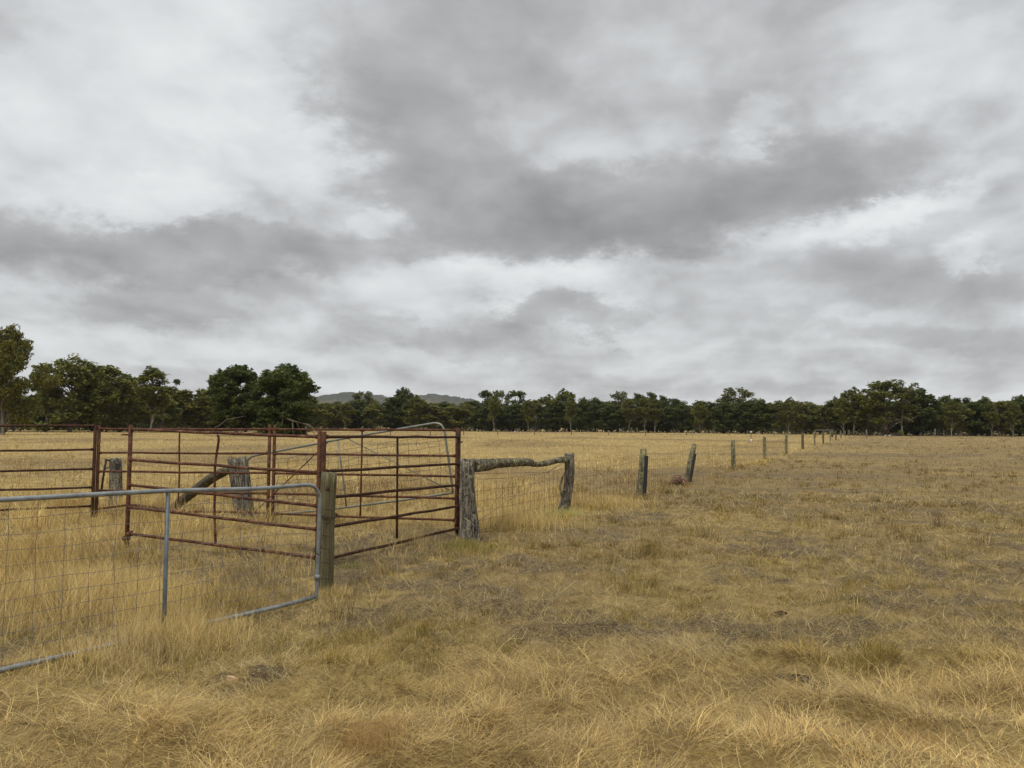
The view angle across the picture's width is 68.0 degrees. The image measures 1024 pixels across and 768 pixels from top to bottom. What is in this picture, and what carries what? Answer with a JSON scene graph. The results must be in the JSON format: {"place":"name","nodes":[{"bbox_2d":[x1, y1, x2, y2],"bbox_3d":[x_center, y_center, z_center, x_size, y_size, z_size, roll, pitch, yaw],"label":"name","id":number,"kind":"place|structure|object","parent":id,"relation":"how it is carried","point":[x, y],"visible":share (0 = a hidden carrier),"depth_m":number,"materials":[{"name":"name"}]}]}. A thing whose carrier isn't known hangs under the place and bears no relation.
{"place":"outdoors","nodes":[
{"label":"outdoors","id":0,"kind":"place"},
{"bbox_2d":[317,392,479,426],"bbox_3d":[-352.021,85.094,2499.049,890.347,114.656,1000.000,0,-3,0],"label":"hills","id":1,"kind":"structure","parent":0,"point":[344,397],"depth_m":2296.50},
{"bbox_2d":[0,426,1023,767],"bbox_3d":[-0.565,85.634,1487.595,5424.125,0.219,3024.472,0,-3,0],"label":"ground","id":2,"kind":"structure","parent":0,"point":[756,582],"depth_m":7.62,"materials":[{"name":"beige plant"}]},
{"bbox_2d":[0,394,39,431],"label":"eucalyptus tree","id":3,"kind":"object","parent":2,"relation":"on","point":[23,399],"visible":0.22,"depth_m":149.56,"materials":[{"name":"green plant"}]},
{"bbox_2d":[0,323,48,434],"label":"eucalyptus tree","id":4,"kind":"object","parent":2,"relation":"on","point":[15,347],"visible":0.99,"depth_m":107.72,"materials":[{"name":"green plant"}]},
{"bbox_2d":[36,383,56,429],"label":"eucalyptus tree","id":5,"kind":"object","parent":2,"relation":"on","point":[46,408],"visible":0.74,"depth_m":145.75,"materials":[{"name":"green plant"}]},
{"bbox_2d":[26,381,66,430],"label":"eucalyptus tree","id":6,"kind":"object","parent":2,"relation":"on","point":[40,418],"visible":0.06,"depth_m":158.74,"materials":[{"name":"green plant"}]},
{"bbox_2d":[0,424,96,516],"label":"yard panel","id":7,"kind":"object","parent":2,"relation":"on","point":[93,469],"visible":0.9,"depth_m":12.73,"materials":[{"name":"brown metal"}]},
{"bbox_2d":[29,353,111,431],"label":"eucalyptus tree","id":8,"kind":"object","parent":2,"relation":"on","point":[76,378],"visible":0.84,"depth_m":147.86,"materials":[{"name":"green plant"}]},
{"bbox_2d":[69,365,140,431],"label":"eucalyptus tree","id":9,"kind":"object","parent":2,"relation":"on","point":[122,381],"visible":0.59,"depth_m":153.76,"materials":[{"name":"green plant"}]},
{"bbox_2d":[109,458,122,505],"bbox_3d":[-7.880,2.011,15.109,0.302,1.089,0.256,0,-3,0],"label":"fence post","id":10,"kind":"object","parent":2,"relation":"on","point":[115,481],"visible":0.53,"depth_m":15.03,"materials":[{"name":"grey wood"}]},
{"bbox_2d":[0,460,228,510],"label":"wire netting","id":11,"kind":"object","parent":10,"relation":"attached to","point":[5,475],"visible":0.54,"depth_m":15.05,"materials":[{"name":"grey metal"}]},
{"bbox_2d":[112,389,142,431],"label":"eucalyptus tree","id":12,"kind":"object","parent":2,"relation":"on","point":[136,418],"visible":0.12,"depth_m":170.38,"materials":[{"name":"green plant"}]},
{"bbox_2d":[131,365,176,432],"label":"eucalyptus tree","id":13,"kind":"object","parent":2,"relation":"on","point":[147,392],"visible":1,"depth_m":147.35,"materials":[{"name":"green plant"}]},
{"bbox_2d":[135,394,183,427],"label":"eucalyptus tree","id":14,"kind":"object","parent":2,"relation":"on","point":[170,421],"visible":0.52,"depth_m":159.19,"materials":[{"name":"green plant"}]},
{"bbox_2d":[0,483,321,673],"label":"farm gate","id":15,"kind":"structure","parent":2,"relation":"on","point":[128,492],"depth_m":5.64,"materials":[{"name":"metal"}]},
{"bbox_2d":[155,389,209,427],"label":"eucalyptus tree","id":16,"kind":"object","parent":2,"relation":"on","point":[179,396],"visible":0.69,"depth_m":166.48,"materials":[{"name":"green plant"}]},
{"bbox_2d":[94,425,271,520],"bbox_3d":[-5.571,1.514,12.796,3.182,1.666,0.067,0,-3,9],"label":"yard panel","id":17,"kind":"object","parent":2,"relation":"on","point":[99,452],"visible":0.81,"depth_m":12.78,"materials":[{"name":"brown metal"}]},
{"bbox_2d":[179,388,219,430],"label":"eucalyptus tree","id":18,"kind":"object","parent":2,"relation":"on","point":[205,421],"visible":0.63,"depth_m":167.79,"materials":[{"name":"green plant"}]},
{"bbox_2d":[170,467,228,509],"bbox_3d":[-5.647,1.913,13.739,1.792,0.935,0.168,-2,-4,33],"label":"prop log","id":19,"kind":"object","parent":2,"relation":"on","point":[206,481],"visible":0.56,"depth_m":13.61,"materials":[{"name":"wood"}]},
{"bbox_2d":[121,425,321,567],"bbox_3d":[-3.700,1.339,9.357,3.416,1.653,0.080,-1,-4,26],"label":"yard panel","id":20,"kind":"object","parent":2,"relation":"on","point":[129,485],"visible":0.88,"depth_m":9.29,"materials":[{"name":"brown metal"}]},
{"bbox_2d":[205,364,263,431],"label":"eucalyptus tree","id":21,"kind":"object","parent":2,"relation":"on","point":[231,395],"visible":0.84,"depth_m":117.41,"materials":[{"name":"green plant"}]},
{"bbox_2d":[227,456,254,516],"bbox_3d":[-4.700,1.871,13.212,0.510,1.221,0.335,0,-3,0],"label":"fence post","id":22,"kind":"object","parent":2,"relation":"on","point":[237,480],"visible":0.48,"depth_m":13.11,"materials":[{"name":"grey wood"}]},
{"bbox_2d":[245,422,453,516],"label":"farm gate","id":23,"kind":"structure","parent":22,"relation":"attached to","point":[372,433],"depth_m":12.46,"materials":[{"name":"metal"}]},
{"bbox_2d":[240,363,321,434],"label":"eucalyptus tree","id":24,"kind":"object","parent":2,"relation":"on","point":[281,399],"visible":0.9,"depth_m":113.53,"materials":[{"name":"green plant"}]},
{"bbox_2d":[309,395,329,431],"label":"eucalyptus tree","id":25,"kind":"object","parent":2,"relation":"on","point":[319,409],"visible":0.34,"depth_m":199.74,"materials":[{"name":"green plant"}]},
{"bbox_2d":[314,402,338,428],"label":"eucalyptus tree","id":26,"kind":"object","parent":2,"relation":"on","point":[330,408],"visible":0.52,"depth_m":243.44,"materials":[{"name":"green plant"}]},
{"bbox_2d":[319,472,336,593],"bbox_3d":[-1.773,1.494,7.277,0.164,1.302,0.155,0,-3,0],"label":"fence post","id":27,"kind":"object","parent":2,"relation":"on","point":[329,479],"visible":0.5,"depth_m":7.22,"materials":[{"name":"grey wood"}]},
{"bbox_2d":[329,403,355,428],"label":"eucalyptus tree","id":28,"kind":"object","parent":2,"relation":"on","point":[337,424],"visible":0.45,"depth_m":248.66,"materials":[{"name":"green plant"}]},
{"bbox_2d":[336,402,354,428],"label":"eucalyptus tree","id":29,"kind":"object","parent":2,"relation":"on","point":[344,415],"visible":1,"depth_m":242.13,"materials":[{"name":"green plant"}]},
{"bbox_2d":[344,399,370,428],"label":"eucalyptus tree","id":30,"kind":"object","parent":2,"relation":"on","point":[358,405],"visible":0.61,"depth_m":253.16,"materials":[{"name":"green plant"}]},
{"bbox_2d":[271,425,456,532],"bbox_3d":[-2.414,1.496,12.111,3.292,1.667,0.066,-1,-3,15],"label":"yard panel","id":31,"kind":"object","parent":2,"relation":"on","point":[274,429],"visible":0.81,"depth_m":12.08,"materials":[{"name":"brown metal"}]},
{"bbox_2d":[349,391,378,427],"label":"eucalyptus tree","id":32,"kind":"object","parent":2,"relation":"on","point":[366,395],"visible":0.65,"depth_m":264.41,"materials":[{"name":"green plant"}]},
{"bbox_2d":[360,402,390,428],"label":"eucalyptus tree","id":33,"kind":"object","parent":2,"relation":"on","point":[376,407],"visible":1,"depth_m":248.31,"materials":[{"name":"green plant"}]},
{"bbox_2d":[320,428,462,558],"bbox_3d":[-1.452,1.397,9.980,0.055,1.637,3.214,-1,-4,26],"label":"yard panel","id":34,"kind":"object","parent":2,"relation":"on","point":[323,460],"visible":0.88,"depth_m":9.87,"materials":[{"name":"brown metal"}]},
{"bbox_2d":[379,396,405,427],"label":"eucalyptus tree","id":35,"kind":"object","parent":2,"relation":"on","point":[392,401],"visible":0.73,"depth_m":253.09,"materials":[{"name":"green plant"}]},
{"bbox_2d":[390,386,419,426],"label":"eucalyptus tree","id":36,"kind":"object","parent":2,"relation":"on","point":[404,394],"visible":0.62,"depth_m":253.41,"materials":[{"name":"green plant"}]},
{"bbox_2d":[401,396,433,428],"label":"eucalyptus tree","id":37,"kind":"object","parent":2,"relation":"on","point":[415,403],"visible":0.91,"depth_m":248.02,"materials":[{"name":"green plant"}]},
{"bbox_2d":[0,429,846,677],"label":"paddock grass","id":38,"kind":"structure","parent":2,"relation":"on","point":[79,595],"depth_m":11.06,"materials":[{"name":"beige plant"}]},
{"bbox_2d":[418,406,448,428],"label":"eucalyptus tree","id":39,"kind":"object","parent":2,"relation":"on","point":[433,411],"visible":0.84,"depth_m":248.42,"materials":[{"name":"green plant"}]},
{"bbox_2d":[436,405,464,428],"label":"eucalyptus tree","id":40,"kind":"object","parent":2,"relation":"on","point":[451,422],"visible":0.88,"depth_m":250.27,"materials":[{"name":"green plant"}]},
{"bbox_2d":[456,403,480,430],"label":"eucalyptus tree","id":41,"kind":"object","parent":2,"relation":"on","point":[468,409],"visible":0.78,"depth_m":253.10,"materials":[{"name":"green plant"}]},
{"bbox_2d":[458,458,480,542],"bbox_3d":[-0.594,1.713,10.747,0.338,1.322,0.332,3,-4,-41],"label":"fence post","id":42,"kind":"object","parent":2,"relation":"on","point":[469,523],"visible":0.74,"depth_m":10.68,"materials":[{"name":"grey wood"}]},
{"bbox_2d":[472,390,495,430],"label":"eucalyptus tree","id":43,"kind":"object","parent":2,"relation":"on","point":[485,393],"visible":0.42,"depth_m":257.59,"materials":[{"name":"green plant"}]},
{"bbox_2d":[476,403,507,431],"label":"eucalyptus tree","id":44,"kind":"object","parent":2,"relation":"on","point":[484,412],"visible":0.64,"depth_m":250.04,"materials":[{"name":"green plant"}]},
{"bbox_2d":[487,395,502,431],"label":"eucalyptus tree","id":45,"kind":"object","parent":2,"relation":"on","point":[494,409],"visible":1,"depth_m":245.27,"materials":[{"name":"green plant"}]},
{"bbox_2d":[487,390,511,430],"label":"eucalyptus tree","id":46,"kind":"object","parent":2,"relation":"on","point":[501,395],"visible":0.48,"depth_m":261.31,"materials":[{"name":"green plant"}]},
{"bbox_2d":[498,403,525,431],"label":"eucalyptus tree","id":47,"kind":"object","parent":2,"relation":"on","point":[511,409],"visible":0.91,"depth_m":249.78,"materials":[{"name":"green plant"}]},
{"bbox_2d":[4,411,1023,435],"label":"undergrowth","id":48,"kind":"object","parent":2,"relation":"on","point":[772,429],"visible":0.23,"depth_m":235.88,"materials":[{"name":"green plant"}]},
{"bbox_2d":[509,390,526,431],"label":"eucalyptus tree","id":49,"kind":"object","parent":2,"relation":"on","point":[518,393],"visible":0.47,"depth_m":261.22,"materials":[{"name":"green plant"}]},
{"bbox_2d":[519,399,537,431],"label":"eucalyptus tree","id":50,"kind":"object","parent":2,"relation":"on","point":[528,410],"visible":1,"depth_m":247.22,"materials":[{"name":"green plant"}]},
{"bbox_2d":[521,399,544,429],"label":"eucalyptus tree","id":51,"kind":"object","parent":2,"relation":"on","point":[539,421],"visible":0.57,"depth_m":253.20,"materials":[{"name":"green plant"}]},
{"bbox_2d":[537,394,556,431],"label":"eucalyptus tree","id":52,"kind":"object","parent":2,"relation":"on","point":[546,401],"visible":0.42,"depth_m":256.87,"materials":[{"name":"green plant"}]},
{"bbox_2d":[541,400,576,431],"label":"eucalyptus tree","id":53,"kind":"object","parent":2,"relation":"on","point":[557,407],"visible":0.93,"depth_m":250.16,"materials":[{"name":"green plant"}]},
{"bbox_2d":[554,388,575,431],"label":"eucalyptus tree","id":54,"kind":"object","parent":2,"relation":"on","point":[563,396],"visible":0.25,"depth_m":259.73,"materials":[{"name":"green plant"}]},
{"bbox_2d":[558,453,574,511],"bbox_3d":[0.990,1.916,14.011,0.338,1.295,0.223,0,-3,0],"label":"fence post","id":55,"kind":"object","parent":2,"relation":"on","point":[566,498],"visible":0.6,"depth_m":13.95,"materials":[{"name":"grey wood"}]},
{"bbox_2d":[477,469,563,530],"bbox_3d":[0.244,1.841,12.477,0.006,0.764,3.523,-1,-4,25],"label":"wire netting","id":56,"kind":"object","parent":55,"relation":"attached to","point":[508,487],"visible":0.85,"depth_m":12.04,"materials":[{"name":"grey metal"}]},
{"bbox_2d":[474,456,574,471],"bbox_3d":[0.262,1.282,12.531,0.203,0.216,3.670,-1,-4,26],"label":"log rail","id":57,"kind":"object","parent":55,"relation":"attached to","point":[481,465],"visible":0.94,"depth_m":11.83,"materials":[{"name":"grey wood"}]},
{"bbox_2d":[563,396,579,430],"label":"eucalyptus tree","id":58,"kind":"object","parent":2,"relation":"on","point":[571,409],"visible":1,"depth_m":245.30,"materials":[{"name":"green plant"}]},
{"bbox_2d":[572,397,592,431],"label":"eucalyptus tree","id":59,"kind":"object","parent":2,"relation":"on","point":[582,416],"visible":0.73,"depth_m":253.72,"materials":[{"name":"green plant"}]},
{"bbox_2d":[585,397,606,431],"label":"eucalyptus tree","id":60,"kind":"object","parent":2,"relation":"on","point":[596,404],"visible":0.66,"depth_m":253.80,"materials":[{"name":"green plant"}]},
{"bbox_2d":[595,403,626,431],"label":"eucalyptus tree","id":61,"kind":"object","parent":2,"relation":"on","point":[612,409],"visible":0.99,"depth_m":247.99,"materials":[{"name":"green plant"}]},
{"bbox_2d":[606,391,627,431],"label":"eucalyptus tree","id":62,"kind":"object","parent":2,"relation":"on","point":[622,397],"visible":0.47,"depth_m":261.86,"materials":[{"name":"green plant"}]},
{"bbox_2d":[620,397,636,432],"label":"eucalyptus tree","id":63,"kind":"object","parent":2,"relation":"on","point":[628,403],"visible":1,"depth_m":241.25,"materials":[{"name":"green plant"}]},
{"bbox_2d":[617,407,641,432],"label":"eucalyptus tree","id":64,"kind":"object","parent":2,"relation":"on","point":[625,425],"visible":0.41,"depth_m":247.21,"materials":[{"name":"green plant"}]},
{"bbox_2d":[636,449,646,495],"bbox_3d":[3.083,2.162,18.108,0.259,1.244,0.117,0,-3,0],"label":"fence post","id":65,"kind":"object","parent":2,"relation":"on","point":[643,454],"visible":0.65,"depth_m":18.07,"materials":[{"name":"grey wood"}]},
{"bbox_2d":[570,440,785,506],"bbox_3d":[9.239,2.874,31.038,0.130,0.875,37.838,-1,-4,26],"label":"wire netting","id":66,"kind":"object","parent":65,"relation":"attached to","point":[723,456],"visible":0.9,"depth_m":24.38,"materials":[{"name":"grey metal"}]},
{"bbox_2d":[635,395,651,432],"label":"eucalyptus tree","id":67,"kind":"object","parent":2,"relation":"on","point":[644,409],"visible":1,"depth_m":239.11,"materials":[{"name":"green plant"}]},
{"bbox_2d":[643,456,647,495],"bbox_3d":[3.158,2.219,17.948,0.148,1.036,0.078,0,-3,0],"label":"steel picket","id":68,"kind":"object","parent":2,"relation":"on","point":[645,475],"visible":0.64,"depth_m":17.95,"materials":[{"name":"grey metal"}]},
{"bbox_2d":[633,410,663,432],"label":"eucalyptus tree","id":69,"kind":"object","parent":2,"relation":"on","point":[648,427],"visible":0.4,"depth_m":246.78,"materials":[{"name":"green plant"}]},
{"bbox_2d":[649,398,663,432],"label":"eucalyptus tree","id":70,"kind":"object","parent":2,"relation":"on","point":[657,413],"visible":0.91,"depth_m":240.36,"materials":[{"name":"green plant"}]},
{"bbox_2d":[653,406,681,432],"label":"eucalyptus tree","id":71,"kind":"object","parent":2,"relation":"on","point":[667,410],"visible":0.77,"depth_m":243.49,"materials":[{"name":"green plant"}]},
{"bbox_2d":[670,403,694,432],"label":"eucalyptus tree","id":72,"kind":"object","parent":2,"relation":"on","point":[683,409],"visible":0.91,"depth_m":242.38,"materials":[{"name":"green plant"}]},
{"bbox_2d":[684,443,695,480],"bbox_3d":[5.316,2.441,22.699,0.406,1.330,0.104,0,-3,0],"label":"fence post","id":73,"kind":"object","parent":2,"relation":"on","point":[690,458],"visible":0.53,"depth_m":22.67,"materials":[{"name":"grey wood"}]},
{"bbox_2d":[690,402,708,432],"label":"eucalyptus tree","id":74,"kind":"object","parent":2,"relation":"on","point":[699,408],"visible":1,"depth_m":229.39,"materials":[{"name":"green plant"}]},
{"bbox_2d":[687,405,711,430],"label":"eucalyptus tree","id":75,"kind":"object","parent":2,"relation":"on","point":[703,425],"visible":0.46,"depth_m":238.20,"materials":[{"name":"green plant"}]},
{"bbox_2d":[710,402,736,433],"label":"eucalyptus tree","id":76,"kind":"object","parent":2,"relation":"on","point":[723,407],"visible":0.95,"depth_m":223.46,"materials":[{"name":"green plant"}]},
{"bbox_2d":[714,387,757,433],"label":"eucalyptus tree","id":77,"kind":"object","parent":2,"relation":"on","point":[744,393],"visible":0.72,"depth_m":234.14,"materials":[{"name":"green plant"}]},
{"bbox_2d":[730,400,759,433],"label":"eucalyptus tree","id":78,"kind":"object","parent":2,"relation":"on","point":[746,407],"visible":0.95,"depth_m":220.21,"materials":[{"name":"green plant"}]},
{"bbox_2d":[749,398,775,433],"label":"eucalyptus tree","id":79,"kind":"object","parent":2,"relation":"on","point":[759,407],"visible":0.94,"depth_m":218.51,"materials":[{"name":"green plant"}]},
{"bbox_2d":[765,400,787,433],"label":"eucalyptus tree","id":80,"kind":"object","parent":2,"relation":"on","point":[777,424],"visible":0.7,"depth_m":216.41,"materials":[{"name":"green plant"}]},
{"bbox_2d":[778,400,795,434],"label":"eucalyptus tree","id":81,"kind":"object","parent":2,"relation":"on","point":[787,405],"visible":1,"depth_m":207.08,"materials":[{"name":"green plant"}]},
{"bbox_2d":[790,403,814,432],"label":"eucalyptus tree","id":82,"kind":"object","parent":2,"relation":"on","point":[801,425],"visible":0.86,"depth_m":211.09,"materials":[{"name":"green plant"}]},
{"bbox_2d":[809,404,841,434],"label":"eucalyptus tree","id":83,"kind":"object","parent":2,"relation":"on","point":[819,425],"visible":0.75,"depth_m":204.60,"materials":[{"name":"green plant"}]},
{"bbox_2d":[822,396,848,430],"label":"eucalyptus tree","id":84,"kind":"object","parent":2,"relation":"on","point":[833,403],"visible":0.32,"depth_m":204.10,"materials":[{"name":"green plant"}]},
{"bbox_2d":[833,396,851,434],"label":"eucalyptus tree","id":85,"kind":"object","parent":2,"relation":"on","point":[844,406],"visible":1,"depth_m":191.39,"materials":[{"name":"green plant"}]},
{"bbox_2d":[830,405,860,434],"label":"eucalyptus tree","id":86,"kind":"object","parent":2,"relation":"on","point":[848,426],"visible":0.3,"depth_m":201.00,"materials":[{"name":"green plant"}]},
{"bbox_2d":[840,387,869,434],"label":"eucalyptus tree","id":87,"kind":"object","parent":2,"relation":"on","point":[847,394],"visible":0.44,"depth_m":195.24,"materials":[{"name":"green plant"}]},
{"bbox_2d":[855,399,879,434],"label":"eucalyptus tree","id":88,"kind":"object","parent":2,"relation":"on","point":[868,427],"visible":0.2,"depth_m":202.73,"materials":[{"name":"green plant"}]},
{"bbox_2d":[846,379,918,435],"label":"eucalyptus tree","id":89,"kind":"object","parent":2,"relation":"on","point":[877,406],"visible":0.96,"depth_m":188.03,"materials":[{"name":"green plant"}]},
{"bbox_2d":[879,399,910,432],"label":"eucalyptus tree","id":90,"kind":"object","parent":2,"relation":"on","point":[897,427],"visible":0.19,"depth_m":200.57,"materials":[{"name":"green plant"}]},
{"bbox_2d":[887,380,919,435],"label":"eucalyptus tree","id":91,"kind":"object","parent":2,"relation":"on","point":[900,388],"visible":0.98,"depth_m":186.49,"materials":[{"name":"green plant"}]},
{"bbox_2d":[902,386,941,435],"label":"eucalyptus tree","id":92,"kind":"object","parent":2,"relation":"on","point":[927,414],"visible":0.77,"depth_m":193.36,"materials":[{"name":"green plant"}]},
{"bbox_2d":[924,403,955,435],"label":"eucalyptus tree","id":93,"kind":"object","parent":2,"relation":"on","point":[940,421],"visible":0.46,"depth_m":194.41,"materials":[{"name":"green plant"}]},
{"bbox_2d":[940,399,961,435],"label":"eucalyptus tree","id":94,"kind":"object","parent":2,"relation":"on","point":[954,415],"visible":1,"depth_m":185.59,"materials":[{"name":"green plant"}]},
{"bbox_2d":[948,404,977,435],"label":"eucalyptus tree","id":95,"kind":"object","parent":2,"relation":"on","point":[965,411],"visible":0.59,"depth_m":193.99,"materials":[{"name":"green plant"}]},
{"bbox_2d":[959,401,989,435],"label":"eucalyptus tree","id":96,"kind":"object","parent":2,"relation":"on","point":[978,424],"visible":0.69,"depth_m":196.58,"materials":[{"name":"green plant"}]},
{"bbox_2d":[971,396,1002,435],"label":"eucalyptus tree","id":97,"kind":"object","parent":2,"relation":"on","point":[984,401],"visible":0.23,"depth_m":198.94,"materials":[{"name":"green plant"}]},
{"bbox_2d":[980,400,999,436],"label":"eucalyptus tree","id":98,"kind":"object","parent":2,"relation":"on","point":[991,414],"visible":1,"depth_m":187.23,"materials":[{"name":"green plant"}]},
{"bbox_2d":[988,400,1016,435],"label":"eucalyptus tree","id":99,"kind":"object","parent":2,"relation":"on","point":[1001,427],"visible":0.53,"depth_m":195.06,"materials":[{"name":"green plant"}]},
{"bbox_2d":[1001,400,1021,436],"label":"eucalyptus tree","id":100,"kind":"object","parent":2,"relation":"on","point":[1008,415],"visible":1,"depth_m":187.38,"materials":[{"name":"green plant"}]},
{"bbox_2d":[1003,394,1023,435],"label":"eucalyptus tree","id":101,"kind":"object","parent":2,"relation":"on","point":[1020,399],"visible":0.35,"depth_m":195.94,"materials":[{"name":"green plant"}]},
{"bbox_2d":[0,0,1023,414],"label":"sky","id":102,"kind":"structure","parent":0,"point":[814,201],"materials":[{"name":"grey"}]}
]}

